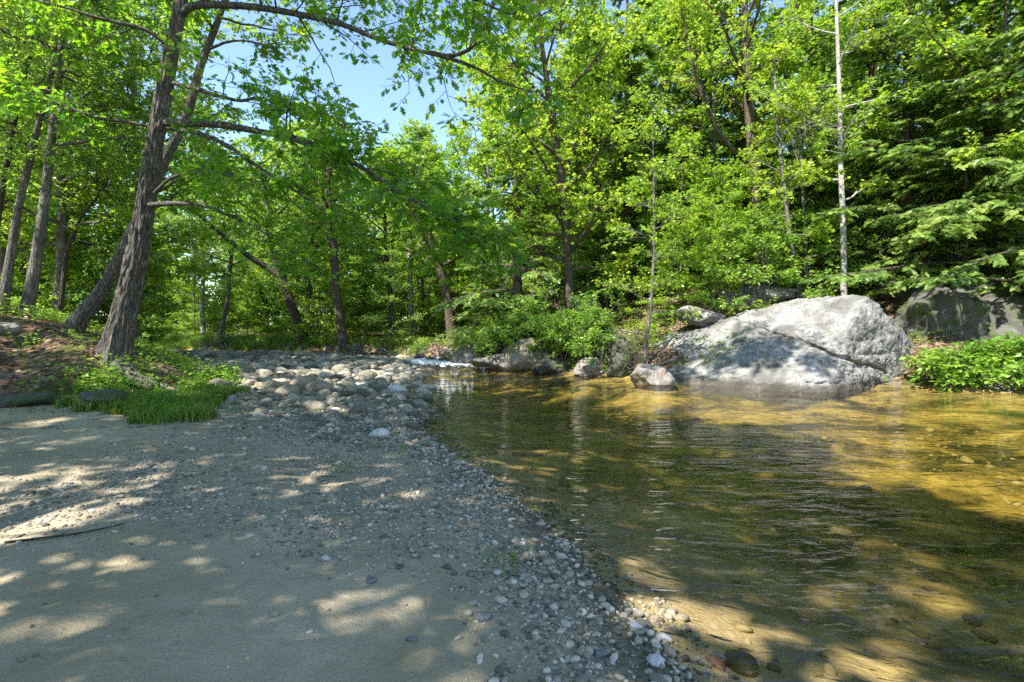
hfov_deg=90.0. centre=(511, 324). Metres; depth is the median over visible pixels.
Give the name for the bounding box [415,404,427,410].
cobble
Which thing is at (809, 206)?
sapling
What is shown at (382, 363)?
cobble
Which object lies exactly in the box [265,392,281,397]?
cobble
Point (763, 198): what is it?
sapling
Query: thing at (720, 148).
forest hemlock
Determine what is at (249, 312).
sapling
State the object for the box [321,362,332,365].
cobble
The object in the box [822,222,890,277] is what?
sapling
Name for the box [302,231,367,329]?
sapling
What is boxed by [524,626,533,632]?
pebble
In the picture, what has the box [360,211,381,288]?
forest tree
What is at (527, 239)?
forest hemlock
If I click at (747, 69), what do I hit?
maple tree
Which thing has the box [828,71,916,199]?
forest tree
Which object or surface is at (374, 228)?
forest tree
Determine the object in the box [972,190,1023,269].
sapling
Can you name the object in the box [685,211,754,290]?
sapling
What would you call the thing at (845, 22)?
maple tree
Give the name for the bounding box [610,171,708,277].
sapling
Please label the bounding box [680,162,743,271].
sapling
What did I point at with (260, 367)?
cobble
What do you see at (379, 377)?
cobble
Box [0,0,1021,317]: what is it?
sky
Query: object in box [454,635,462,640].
pebble
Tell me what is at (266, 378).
cobble
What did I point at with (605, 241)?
sapling
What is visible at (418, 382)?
cobble
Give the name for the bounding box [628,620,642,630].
pebble
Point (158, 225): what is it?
forest tree
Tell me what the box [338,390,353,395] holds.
cobble
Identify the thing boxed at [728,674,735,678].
pebble
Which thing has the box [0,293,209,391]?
undergrowth
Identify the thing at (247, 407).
cobble
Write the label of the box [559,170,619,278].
sapling
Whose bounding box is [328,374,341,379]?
cobble
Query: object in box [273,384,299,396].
cobble
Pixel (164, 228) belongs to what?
sapling
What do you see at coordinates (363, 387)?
cobble
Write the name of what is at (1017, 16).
forest tree
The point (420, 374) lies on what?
cobble
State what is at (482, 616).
pebble
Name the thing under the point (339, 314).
maple tree
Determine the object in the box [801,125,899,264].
sapling
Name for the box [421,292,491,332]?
sapling
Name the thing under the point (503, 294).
sapling
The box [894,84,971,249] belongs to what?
sapling
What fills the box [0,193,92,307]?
sapling
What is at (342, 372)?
cobble
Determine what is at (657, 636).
pebble
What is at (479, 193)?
hemlock tree
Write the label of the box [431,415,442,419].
cobble
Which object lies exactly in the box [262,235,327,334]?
sapling
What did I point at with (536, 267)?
sapling
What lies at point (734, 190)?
sapling
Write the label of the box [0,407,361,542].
twig debris
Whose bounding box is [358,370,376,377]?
cobble
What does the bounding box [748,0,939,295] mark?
birch tree
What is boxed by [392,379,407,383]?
cobble
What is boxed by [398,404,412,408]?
cobble
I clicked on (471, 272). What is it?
sapling
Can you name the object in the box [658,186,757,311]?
sapling
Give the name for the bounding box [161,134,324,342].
maple tree
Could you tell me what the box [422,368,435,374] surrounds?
cobble
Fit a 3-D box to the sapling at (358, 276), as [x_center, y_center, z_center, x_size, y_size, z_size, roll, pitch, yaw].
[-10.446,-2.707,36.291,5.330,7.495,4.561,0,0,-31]
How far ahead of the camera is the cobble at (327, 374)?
12.58 m
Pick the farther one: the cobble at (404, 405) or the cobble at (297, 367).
the cobble at (297, 367)
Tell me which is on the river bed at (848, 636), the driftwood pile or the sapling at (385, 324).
the driftwood pile
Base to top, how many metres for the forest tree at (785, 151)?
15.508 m
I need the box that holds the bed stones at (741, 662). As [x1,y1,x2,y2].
[428,408,1023,681]
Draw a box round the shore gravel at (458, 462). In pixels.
[3,398,559,512]
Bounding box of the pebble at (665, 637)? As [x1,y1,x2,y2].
[659,633,672,642]
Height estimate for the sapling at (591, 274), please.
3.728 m
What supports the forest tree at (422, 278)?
on the forest floor
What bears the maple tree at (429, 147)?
on the forest floor
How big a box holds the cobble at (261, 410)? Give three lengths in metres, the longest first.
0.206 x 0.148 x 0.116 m
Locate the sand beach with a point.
(362, 628)
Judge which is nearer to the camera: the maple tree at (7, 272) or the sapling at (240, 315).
the maple tree at (7, 272)
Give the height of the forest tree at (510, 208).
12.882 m
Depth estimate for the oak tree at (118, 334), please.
7.93 m
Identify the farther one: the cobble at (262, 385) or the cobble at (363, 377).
the cobble at (363, 377)
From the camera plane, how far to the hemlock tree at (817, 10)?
22.46 m
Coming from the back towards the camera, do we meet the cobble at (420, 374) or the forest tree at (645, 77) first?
the forest tree at (645, 77)
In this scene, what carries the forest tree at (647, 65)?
on the forest floor
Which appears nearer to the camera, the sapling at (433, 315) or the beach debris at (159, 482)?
the beach debris at (159, 482)
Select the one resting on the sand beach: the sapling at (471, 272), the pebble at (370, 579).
the pebble at (370, 579)
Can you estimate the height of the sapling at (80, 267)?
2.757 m
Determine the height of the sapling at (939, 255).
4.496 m
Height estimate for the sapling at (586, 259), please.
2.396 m
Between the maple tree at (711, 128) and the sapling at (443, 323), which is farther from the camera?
the sapling at (443, 323)
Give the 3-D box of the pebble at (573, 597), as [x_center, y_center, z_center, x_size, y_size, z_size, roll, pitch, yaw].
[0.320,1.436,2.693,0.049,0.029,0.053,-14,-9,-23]
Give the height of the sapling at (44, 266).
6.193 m
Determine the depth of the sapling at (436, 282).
31.84 m
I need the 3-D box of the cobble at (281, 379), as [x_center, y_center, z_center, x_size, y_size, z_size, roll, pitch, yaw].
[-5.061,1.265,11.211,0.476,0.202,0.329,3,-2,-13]
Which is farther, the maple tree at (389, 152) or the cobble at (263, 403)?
the maple tree at (389, 152)
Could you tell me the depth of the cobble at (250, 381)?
10.63 m
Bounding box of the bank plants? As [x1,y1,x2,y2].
[58,352,246,397]
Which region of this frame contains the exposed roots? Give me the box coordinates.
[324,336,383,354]
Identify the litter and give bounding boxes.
[0,305,261,418]
[171,333,447,350]
[560,251,989,379]
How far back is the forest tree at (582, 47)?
21.02 m
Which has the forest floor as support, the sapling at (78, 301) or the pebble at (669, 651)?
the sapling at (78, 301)
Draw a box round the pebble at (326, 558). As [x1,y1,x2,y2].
[321,555,330,560]
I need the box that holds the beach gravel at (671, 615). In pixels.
[0,476,745,681]
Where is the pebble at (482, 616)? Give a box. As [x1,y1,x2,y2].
[474,611,491,621]
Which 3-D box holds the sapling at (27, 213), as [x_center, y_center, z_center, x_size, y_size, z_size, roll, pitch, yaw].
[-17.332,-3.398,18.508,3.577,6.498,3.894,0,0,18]
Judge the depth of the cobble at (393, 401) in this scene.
9.20 m
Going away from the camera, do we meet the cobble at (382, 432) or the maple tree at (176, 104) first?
the cobble at (382, 432)
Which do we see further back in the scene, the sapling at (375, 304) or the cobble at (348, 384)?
the sapling at (375, 304)
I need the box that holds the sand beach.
[0,344,1015,681]
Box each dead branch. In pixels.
[617,328,646,338]
[655,332,710,365]
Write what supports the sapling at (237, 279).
on the forest floor
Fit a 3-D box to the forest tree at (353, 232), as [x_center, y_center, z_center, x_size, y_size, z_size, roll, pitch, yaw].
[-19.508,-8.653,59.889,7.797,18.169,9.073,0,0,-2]
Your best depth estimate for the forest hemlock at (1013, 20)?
30.09 m
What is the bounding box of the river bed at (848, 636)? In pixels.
[164,344,1023,681]
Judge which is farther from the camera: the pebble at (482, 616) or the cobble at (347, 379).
the cobble at (347, 379)
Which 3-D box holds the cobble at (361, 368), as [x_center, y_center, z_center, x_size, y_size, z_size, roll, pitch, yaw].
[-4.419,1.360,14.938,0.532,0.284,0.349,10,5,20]
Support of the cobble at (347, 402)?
on the river pebbles at (335, 408)
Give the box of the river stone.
[437,358,449,365]
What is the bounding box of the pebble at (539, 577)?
[535,574,542,580]
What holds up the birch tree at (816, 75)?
on the forest floor
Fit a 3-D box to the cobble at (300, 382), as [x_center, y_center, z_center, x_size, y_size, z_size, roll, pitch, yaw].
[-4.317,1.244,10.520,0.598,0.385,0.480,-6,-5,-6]
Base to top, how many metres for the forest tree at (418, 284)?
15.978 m
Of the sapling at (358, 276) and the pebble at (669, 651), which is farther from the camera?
the sapling at (358, 276)
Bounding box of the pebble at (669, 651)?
[663,645,676,657]
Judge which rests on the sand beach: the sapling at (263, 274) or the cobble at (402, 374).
the cobble at (402, 374)
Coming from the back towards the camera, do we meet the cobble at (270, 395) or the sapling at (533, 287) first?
the sapling at (533, 287)
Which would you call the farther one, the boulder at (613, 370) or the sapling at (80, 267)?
the sapling at (80, 267)
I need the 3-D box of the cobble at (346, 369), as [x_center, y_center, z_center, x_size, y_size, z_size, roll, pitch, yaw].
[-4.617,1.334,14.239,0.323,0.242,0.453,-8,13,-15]
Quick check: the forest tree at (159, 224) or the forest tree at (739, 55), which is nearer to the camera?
the forest tree at (739, 55)
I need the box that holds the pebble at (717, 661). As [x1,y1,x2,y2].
[705,655,725,671]
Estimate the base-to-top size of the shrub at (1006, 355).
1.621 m
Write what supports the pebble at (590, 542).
on the river bed at (848, 636)
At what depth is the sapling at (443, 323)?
34.94 m
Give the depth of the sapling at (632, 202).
14.37 m
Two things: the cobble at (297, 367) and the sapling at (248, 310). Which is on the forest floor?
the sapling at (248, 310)
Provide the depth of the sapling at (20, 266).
19.41 m
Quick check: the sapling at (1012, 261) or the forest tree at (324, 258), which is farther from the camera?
the forest tree at (324, 258)
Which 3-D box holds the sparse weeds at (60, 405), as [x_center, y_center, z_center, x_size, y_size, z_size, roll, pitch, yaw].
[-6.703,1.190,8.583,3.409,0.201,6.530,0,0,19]
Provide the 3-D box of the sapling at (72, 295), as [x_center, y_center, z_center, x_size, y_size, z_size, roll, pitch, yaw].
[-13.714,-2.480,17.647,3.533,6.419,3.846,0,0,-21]
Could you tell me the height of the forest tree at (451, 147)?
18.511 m
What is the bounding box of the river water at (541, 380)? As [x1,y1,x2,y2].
[183,350,1023,652]
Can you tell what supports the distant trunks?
on the forest floor
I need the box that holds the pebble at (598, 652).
[593,649,608,656]
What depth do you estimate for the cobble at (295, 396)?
9.15 m
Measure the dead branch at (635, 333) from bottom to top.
0.441 m
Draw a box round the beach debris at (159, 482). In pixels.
[6,404,452,629]
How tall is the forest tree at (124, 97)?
14.519 m
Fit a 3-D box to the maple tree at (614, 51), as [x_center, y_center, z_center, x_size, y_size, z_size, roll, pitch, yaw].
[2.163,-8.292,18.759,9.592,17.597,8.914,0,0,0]
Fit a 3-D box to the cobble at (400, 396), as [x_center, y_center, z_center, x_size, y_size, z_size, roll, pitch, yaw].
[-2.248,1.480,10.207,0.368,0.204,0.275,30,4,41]
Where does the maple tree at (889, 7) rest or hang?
on the forest floor
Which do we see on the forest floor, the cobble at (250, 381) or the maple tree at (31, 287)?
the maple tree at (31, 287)
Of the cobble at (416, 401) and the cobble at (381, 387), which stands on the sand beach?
the cobble at (381, 387)
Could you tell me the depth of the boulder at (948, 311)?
13.52 m
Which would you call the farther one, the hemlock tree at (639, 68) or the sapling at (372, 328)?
the sapling at (372, 328)
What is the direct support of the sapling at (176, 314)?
on the forest floor
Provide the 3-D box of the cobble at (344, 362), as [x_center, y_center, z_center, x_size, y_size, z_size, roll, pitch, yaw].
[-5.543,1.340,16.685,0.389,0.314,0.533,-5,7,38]
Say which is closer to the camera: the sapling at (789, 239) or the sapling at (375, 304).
the sapling at (789, 239)
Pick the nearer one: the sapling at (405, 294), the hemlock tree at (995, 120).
the hemlock tree at (995, 120)
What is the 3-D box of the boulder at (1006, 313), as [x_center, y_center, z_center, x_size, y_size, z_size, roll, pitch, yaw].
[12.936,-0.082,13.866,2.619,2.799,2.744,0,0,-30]
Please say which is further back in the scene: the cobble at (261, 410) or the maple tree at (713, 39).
the maple tree at (713, 39)
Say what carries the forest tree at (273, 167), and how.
on the forest floor
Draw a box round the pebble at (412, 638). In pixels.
[405,636,417,640]
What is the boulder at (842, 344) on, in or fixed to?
on the river bed at (848, 636)
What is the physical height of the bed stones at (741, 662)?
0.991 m
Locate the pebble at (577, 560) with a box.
[573,558,581,563]
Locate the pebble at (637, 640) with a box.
[634,636,642,644]
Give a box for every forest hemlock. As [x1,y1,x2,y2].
[497,155,552,301]
[523,78,588,289]
[600,98,639,248]
[716,85,766,222]
[795,6,894,252]
[972,7,1023,235]
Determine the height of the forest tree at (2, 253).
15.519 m
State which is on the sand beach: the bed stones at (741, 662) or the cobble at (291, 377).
the cobble at (291, 377)
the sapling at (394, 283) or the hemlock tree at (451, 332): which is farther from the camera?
the sapling at (394, 283)
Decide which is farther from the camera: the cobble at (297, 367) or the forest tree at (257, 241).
the forest tree at (257, 241)
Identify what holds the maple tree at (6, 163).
on the forest floor
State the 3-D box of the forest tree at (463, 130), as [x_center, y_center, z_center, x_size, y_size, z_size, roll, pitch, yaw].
[-1.395,-7.660,28.529,8.170,17.350,6.937,0,0,-2]
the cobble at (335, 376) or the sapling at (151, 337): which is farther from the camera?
the sapling at (151, 337)
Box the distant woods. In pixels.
[27,170,552,328]
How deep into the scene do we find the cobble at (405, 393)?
10.67 m
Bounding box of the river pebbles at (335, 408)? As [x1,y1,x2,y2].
[156,349,503,459]
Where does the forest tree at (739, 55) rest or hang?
on the forest floor
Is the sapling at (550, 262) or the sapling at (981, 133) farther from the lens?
the sapling at (550, 262)
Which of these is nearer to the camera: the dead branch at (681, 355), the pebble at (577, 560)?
the pebble at (577, 560)
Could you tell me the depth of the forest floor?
12.33 m
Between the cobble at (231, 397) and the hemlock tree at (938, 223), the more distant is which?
the hemlock tree at (938, 223)
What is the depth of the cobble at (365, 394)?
9.89 m
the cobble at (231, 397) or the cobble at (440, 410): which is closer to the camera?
the cobble at (231, 397)
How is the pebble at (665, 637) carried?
on the river bed at (848, 636)
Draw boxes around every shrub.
[453,284,627,366]
[453,312,516,356]
[561,321,691,372]
[899,332,1023,392]
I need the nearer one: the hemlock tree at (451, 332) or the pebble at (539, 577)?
the pebble at (539, 577)
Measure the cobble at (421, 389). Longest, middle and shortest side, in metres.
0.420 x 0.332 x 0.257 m
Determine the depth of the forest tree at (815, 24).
29.97 m
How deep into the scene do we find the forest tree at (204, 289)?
31.95 m
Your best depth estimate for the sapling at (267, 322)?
35.11 m
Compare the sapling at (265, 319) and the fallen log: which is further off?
the sapling at (265, 319)
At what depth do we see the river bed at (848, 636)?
5.17 m
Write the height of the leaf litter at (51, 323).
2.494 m
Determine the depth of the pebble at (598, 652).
2.25 m
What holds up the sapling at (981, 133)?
on the forest floor
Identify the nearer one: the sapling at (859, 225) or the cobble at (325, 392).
the cobble at (325, 392)
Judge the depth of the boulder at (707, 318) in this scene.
15.07 m
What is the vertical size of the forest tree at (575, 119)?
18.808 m
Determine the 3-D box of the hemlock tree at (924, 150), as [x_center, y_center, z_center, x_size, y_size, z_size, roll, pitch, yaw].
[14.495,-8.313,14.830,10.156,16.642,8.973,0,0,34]
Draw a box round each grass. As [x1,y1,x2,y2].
[52,373,252,424]
[142,332,431,354]
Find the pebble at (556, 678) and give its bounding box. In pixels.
[552,676,560,681]
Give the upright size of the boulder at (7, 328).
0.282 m
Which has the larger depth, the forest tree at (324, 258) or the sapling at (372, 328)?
the forest tree at (324, 258)
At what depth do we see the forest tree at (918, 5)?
26.40 m
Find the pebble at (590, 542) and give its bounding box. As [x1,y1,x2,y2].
[587,539,595,547]
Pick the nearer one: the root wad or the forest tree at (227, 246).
the root wad
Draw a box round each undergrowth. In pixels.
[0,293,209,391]
[143,323,458,352]
[538,244,1021,381]
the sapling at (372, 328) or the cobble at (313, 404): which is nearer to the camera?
the cobble at (313, 404)
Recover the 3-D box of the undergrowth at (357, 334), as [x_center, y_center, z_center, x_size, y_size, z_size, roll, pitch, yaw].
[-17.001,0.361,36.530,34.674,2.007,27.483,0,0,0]
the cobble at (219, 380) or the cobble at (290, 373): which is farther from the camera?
the cobble at (290, 373)
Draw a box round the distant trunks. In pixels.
[56,195,591,324]
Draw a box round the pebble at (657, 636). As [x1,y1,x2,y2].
[654,633,661,641]
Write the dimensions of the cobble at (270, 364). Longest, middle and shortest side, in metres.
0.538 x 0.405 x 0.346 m
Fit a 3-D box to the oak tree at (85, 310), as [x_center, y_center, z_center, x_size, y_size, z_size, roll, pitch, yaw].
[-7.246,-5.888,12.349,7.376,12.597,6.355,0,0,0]
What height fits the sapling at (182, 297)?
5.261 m
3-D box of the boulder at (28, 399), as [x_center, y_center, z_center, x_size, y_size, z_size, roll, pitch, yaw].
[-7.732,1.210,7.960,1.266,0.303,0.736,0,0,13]
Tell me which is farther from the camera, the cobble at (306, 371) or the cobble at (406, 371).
the cobble at (406, 371)
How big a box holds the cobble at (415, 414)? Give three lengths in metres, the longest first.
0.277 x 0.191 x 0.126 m
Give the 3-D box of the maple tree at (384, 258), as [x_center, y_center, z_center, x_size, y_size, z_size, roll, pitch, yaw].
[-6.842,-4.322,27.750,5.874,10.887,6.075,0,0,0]
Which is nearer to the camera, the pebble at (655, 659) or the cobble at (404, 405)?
the pebble at (655, 659)
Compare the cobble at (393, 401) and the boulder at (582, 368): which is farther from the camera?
the boulder at (582, 368)
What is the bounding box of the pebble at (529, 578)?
[523,576,534,582]
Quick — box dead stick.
[4,523,123,542]
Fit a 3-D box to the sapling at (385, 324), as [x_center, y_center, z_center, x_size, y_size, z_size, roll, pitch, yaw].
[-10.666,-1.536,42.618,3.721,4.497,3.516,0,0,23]
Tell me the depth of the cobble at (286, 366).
14.89 m
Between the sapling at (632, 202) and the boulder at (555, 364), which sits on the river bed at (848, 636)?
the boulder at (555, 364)
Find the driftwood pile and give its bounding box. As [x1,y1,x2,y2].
[378,338,455,358]
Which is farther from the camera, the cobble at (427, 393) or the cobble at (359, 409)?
the cobble at (427, 393)
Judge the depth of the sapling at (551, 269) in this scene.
30.37 m
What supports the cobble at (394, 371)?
on the sand beach
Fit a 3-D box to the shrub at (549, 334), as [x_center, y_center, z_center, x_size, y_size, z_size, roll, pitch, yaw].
[1.229,0.062,17.407,6.500,2.868,4.213,0,0,39]
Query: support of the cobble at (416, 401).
on the river bed at (848, 636)
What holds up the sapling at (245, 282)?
on the forest floor
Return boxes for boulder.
[0,322,22,335]
[0,392,62,407]
[79,389,127,402]
[443,347,452,356]
[450,338,488,367]
[468,353,512,371]
[502,337,550,371]
[530,352,573,375]
[573,357,605,377]
[606,334,631,377]
[630,363,675,388]
[650,295,913,403]
[670,305,725,327]
[716,282,798,305]
[873,256,1013,301]
[892,284,990,341]
[951,277,1023,344]
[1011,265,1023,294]
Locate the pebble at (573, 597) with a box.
[568,594,577,600]
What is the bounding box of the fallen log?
[109,357,160,390]
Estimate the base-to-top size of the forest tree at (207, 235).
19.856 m
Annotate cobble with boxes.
[207,378,231,386]
[215,353,228,356]
[226,394,236,400]
[234,391,249,395]
[241,376,259,380]
[242,405,251,409]
[243,379,254,385]
[247,400,260,403]
[254,365,266,370]
[254,407,267,412]
[256,369,270,374]
[257,382,269,387]
[258,397,273,401]
[258,402,270,405]
[259,376,274,381]
[262,387,275,392]
[265,363,277,366]
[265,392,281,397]
[266,366,275,371]
[267,381,285,387]
[270,373,285,377]
[272,394,281,400]
[273,378,290,381]
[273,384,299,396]
[275,366,286,371]
[280,364,290,368]
[280,375,295,379]
[284,371,296,375]
[286,398,295,402]
[287,394,300,399]
[289,365,304,369]
[289,376,314,388]
[293,370,304,374]
[299,411,312,415]
[302,369,311,373]
[304,361,317,364]
[304,399,326,410]
[305,380,333,391]
[315,389,331,395]
[318,372,332,377]
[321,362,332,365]
[325,397,337,403]
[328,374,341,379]
[331,364,346,370]
[334,361,349,364]
[334,383,345,388]
[338,371,351,374]
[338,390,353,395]
[339,404,349,408]
[340,367,351,372]
[340,378,355,382]
[341,381,356,387]
[343,399,355,404]
[348,405,367,413]
[353,360,367,364]
[353,366,367,370]
[353,384,368,390]
[356,381,372,384]
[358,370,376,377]
[358,374,370,380]
[360,392,369,397]
[365,378,376,382]
[368,414,379,419]
[369,383,386,390]
[371,428,389,436]
[375,376,385,380]
[377,362,389,365]
[377,374,391,379]
[378,381,389,387]
[379,390,391,396]
[386,368,399,373]
[386,396,399,401]
[387,384,406,392]
[389,398,399,404]
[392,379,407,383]
[392,392,405,399]
[393,377,410,381]
[396,390,409,396]
[398,372,411,381]
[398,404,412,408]
[400,368,411,374]
[402,383,417,388]
[406,411,421,417]
[409,374,418,380]
[410,381,423,386]
[412,399,427,406]
[413,387,428,394]
[414,372,425,379]
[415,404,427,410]
[418,391,431,397]
[421,384,436,390]
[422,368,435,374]
[422,396,434,402]
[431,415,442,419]
[435,407,444,412]
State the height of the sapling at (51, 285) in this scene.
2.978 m
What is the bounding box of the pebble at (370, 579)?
[365,576,376,583]
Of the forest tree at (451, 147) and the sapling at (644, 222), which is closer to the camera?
the sapling at (644, 222)
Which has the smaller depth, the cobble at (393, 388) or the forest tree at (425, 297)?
the cobble at (393, 388)
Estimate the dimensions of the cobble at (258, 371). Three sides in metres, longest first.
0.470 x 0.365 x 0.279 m
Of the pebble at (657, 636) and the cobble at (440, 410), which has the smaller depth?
the pebble at (657, 636)
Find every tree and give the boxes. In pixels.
[0,0,178,314]
[0,0,184,314]
[0,0,197,225]
[0,0,206,305]
[0,0,263,345]
[0,0,571,366]
[0,3,127,278]
[0,22,54,272]
[0,35,233,318]
[1,8,129,273]
[5,6,176,270]
[62,0,339,332]
[88,115,171,282]
[108,187,187,326]
[153,135,257,337]
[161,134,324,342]
[162,92,255,330]
[166,158,266,312]
[172,164,284,336]
[211,179,278,319]
[235,118,318,320]
[253,100,371,336]
[258,163,352,313]
[264,126,360,337]
[273,114,394,347]
[296,189,362,325]
[308,203,356,313]
[326,143,432,338]
[339,183,371,285]
[343,144,396,282]
[349,135,479,341]
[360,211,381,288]
[371,134,456,330]
[372,118,450,335]
[372,129,469,335]
[396,167,457,334]
[410,30,553,322]
[424,129,484,283]
[429,46,564,336]
[438,270,523,354]
[450,140,527,316]
[453,0,688,318]
[499,125,580,294]
[530,14,684,304]
[534,35,612,263]
[541,0,647,240]
[542,0,702,316]
[606,0,738,265]
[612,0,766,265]
[613,1,739,194]
[632,0,796,264]
[649,0,861,261]
[653,0,846,283]
[719,36,850,298]
[721,117,790,221]
[723,10,880,204]
[725,0,896,239]
[737,0,1023,294]
[747,62,853,297]
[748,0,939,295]
[755,85,859,174]
[760,0,979,255]
[780,0,1023,258]
[783,60,894,153]
[792,0,1003,270]
[797,0,1023,287]
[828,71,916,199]
[854,92,1023,297]
[876,0,1012,196]
[887,10,1023,294]
[889,0,1023,271]
[967,1,1023,138]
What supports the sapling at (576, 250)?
on the forest floor
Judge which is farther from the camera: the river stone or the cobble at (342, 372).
the river stone
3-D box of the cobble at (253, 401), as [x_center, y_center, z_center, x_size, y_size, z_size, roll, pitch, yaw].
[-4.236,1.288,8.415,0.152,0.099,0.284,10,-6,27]
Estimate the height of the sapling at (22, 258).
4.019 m
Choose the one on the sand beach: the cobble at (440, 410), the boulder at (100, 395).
the boulder at (100, 395)
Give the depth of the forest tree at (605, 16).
27.29 m
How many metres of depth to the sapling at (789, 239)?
15.50 m
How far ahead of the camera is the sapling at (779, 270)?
18.52 m
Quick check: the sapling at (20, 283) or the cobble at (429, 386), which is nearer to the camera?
the cobble at (429, 386)
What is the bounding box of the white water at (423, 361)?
[406,358,487,367]
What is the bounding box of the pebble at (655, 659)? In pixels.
[646,652,664,667]
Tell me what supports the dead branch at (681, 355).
on the boulder at (842, 344)
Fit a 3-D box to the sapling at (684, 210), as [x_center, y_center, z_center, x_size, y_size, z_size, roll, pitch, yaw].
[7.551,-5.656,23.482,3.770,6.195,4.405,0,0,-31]
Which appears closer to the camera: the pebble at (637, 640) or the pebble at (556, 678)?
the pebble at (556, 678)
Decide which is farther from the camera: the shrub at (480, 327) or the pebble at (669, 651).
the shrub at (480, 327)
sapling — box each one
[0,137,92,306]
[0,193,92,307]
[11,246,52,306]
[12,245,52,299]
[14,140,172,329]
[14,193,81,306]
[38,234,96,313]
[40,266,106,315]
[41,169,180,332]
[43,260,144,324]
[64,227,178,333]
[64,236,166,334]
[96,179,190,329]
[102,280,174,342]
[145,264,205,331]
[155,280,208,329]
[165,258,221,335]
[178,291,231,334]
[190,273,291,335]
[191,279,238,336]
[212,248,262,321]
[225,277,258,334]
[230,242,294,333]
[232,257,252,327]
[235,280,269,332]
[239,277,315,333]
[241,262,290,329]
[243,265,289,323]
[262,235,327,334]
[282,259,357,338]
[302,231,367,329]
[310,298,323,326]
[319,249,403,336]
[322,231,397,336]
[342,286,386,334]
[344,255,377,329]
[356,222,420,329]
[358,240,426,339]
[358,276,432,331]
[360,295,404,326]
[399,279,431,321]
[410,230,470,330]
[414,257,478,329]
[414,295,442,325]
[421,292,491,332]
[424,238,488,326]
[429,285,470,332]
[432,234,476,325]
[457,254,504,324]
[488,197,590,307]
[497,209,559,313]
[499,285,511,318]
[511,210,586,315]
[522,248,590,291]
[533,188,600,302]
[537,261,603,318]
[553,224,582,273]
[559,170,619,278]
[572,190,649,315]
[573,244,621,284]
[577,223,619,296]
[583,212,618,269]
[591,78,703,363]
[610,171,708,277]
[610,243,657,294]
[616,203,706,322]
[619,161,699,297]
[627,127,727,304]
[655,144,715,251]
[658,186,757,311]
[679,155,809,282]
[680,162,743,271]
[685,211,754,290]
[696,206,838,314]
[709,154,774,240]
[727,187,785,242]
[750,246,803,285]
[755,208,893,292]
[768,129,839,257]
[770,200,832,270]
[782,123,859,234]
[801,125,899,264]
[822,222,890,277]
[839,178,925,285]
[851,158,945,246]
[854,162,899,252]
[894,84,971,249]
[915,153,1023,261]
[970,54,1023,233]
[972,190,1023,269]
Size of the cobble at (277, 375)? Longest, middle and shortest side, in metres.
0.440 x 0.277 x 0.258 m
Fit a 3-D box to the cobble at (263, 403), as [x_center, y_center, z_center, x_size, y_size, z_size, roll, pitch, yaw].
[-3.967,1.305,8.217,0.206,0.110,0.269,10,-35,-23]
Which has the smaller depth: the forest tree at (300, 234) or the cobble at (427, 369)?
the cobble at (427, 369)
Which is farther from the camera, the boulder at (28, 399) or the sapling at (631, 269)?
the sapling at (631, 269)
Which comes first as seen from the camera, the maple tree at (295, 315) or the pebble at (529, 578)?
the pebble at (529, 578)
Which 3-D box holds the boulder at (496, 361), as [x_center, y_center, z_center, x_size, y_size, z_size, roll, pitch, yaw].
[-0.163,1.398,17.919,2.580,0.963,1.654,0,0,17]
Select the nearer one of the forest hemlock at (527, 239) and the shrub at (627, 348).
the shrub at (627, 348)
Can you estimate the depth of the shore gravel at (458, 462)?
5.29 m
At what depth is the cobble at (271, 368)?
13.88 m
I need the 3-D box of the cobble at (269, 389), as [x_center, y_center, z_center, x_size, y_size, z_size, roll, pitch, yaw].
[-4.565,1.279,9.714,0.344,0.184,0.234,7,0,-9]
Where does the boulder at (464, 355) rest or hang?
on the river bed at (848, 636)
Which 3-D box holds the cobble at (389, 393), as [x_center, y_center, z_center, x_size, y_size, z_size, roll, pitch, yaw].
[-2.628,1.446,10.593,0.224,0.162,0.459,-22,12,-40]
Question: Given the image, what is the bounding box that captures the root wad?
[203,327,239,348]
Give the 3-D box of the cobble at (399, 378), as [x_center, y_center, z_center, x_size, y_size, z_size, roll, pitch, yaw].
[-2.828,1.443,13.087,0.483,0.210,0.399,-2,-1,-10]
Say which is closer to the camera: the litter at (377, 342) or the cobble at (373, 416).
the cobble at (373, 416)
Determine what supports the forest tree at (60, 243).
on the forest floor
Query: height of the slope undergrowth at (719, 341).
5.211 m
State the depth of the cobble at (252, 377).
11.48 m
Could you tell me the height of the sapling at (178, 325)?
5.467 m
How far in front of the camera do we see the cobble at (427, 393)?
11.14 m
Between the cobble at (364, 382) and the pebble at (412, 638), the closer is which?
the pebble at (412, 638)
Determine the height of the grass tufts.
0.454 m
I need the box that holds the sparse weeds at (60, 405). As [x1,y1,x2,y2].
[6,376,237,412]
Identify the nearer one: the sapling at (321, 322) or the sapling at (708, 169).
the sapling at (708, 169)
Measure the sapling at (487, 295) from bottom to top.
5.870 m
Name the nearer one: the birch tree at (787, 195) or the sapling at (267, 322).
the birch tree at (787, 195)
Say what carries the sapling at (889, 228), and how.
on the forest floor
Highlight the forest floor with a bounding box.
[0,251,1023,395]
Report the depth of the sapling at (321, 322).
50.14 m
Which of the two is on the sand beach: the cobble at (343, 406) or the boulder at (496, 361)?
the cobble at (343, 406)
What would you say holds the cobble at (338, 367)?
on the river pebbles at (335, 408)
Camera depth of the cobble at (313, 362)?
16.84 m

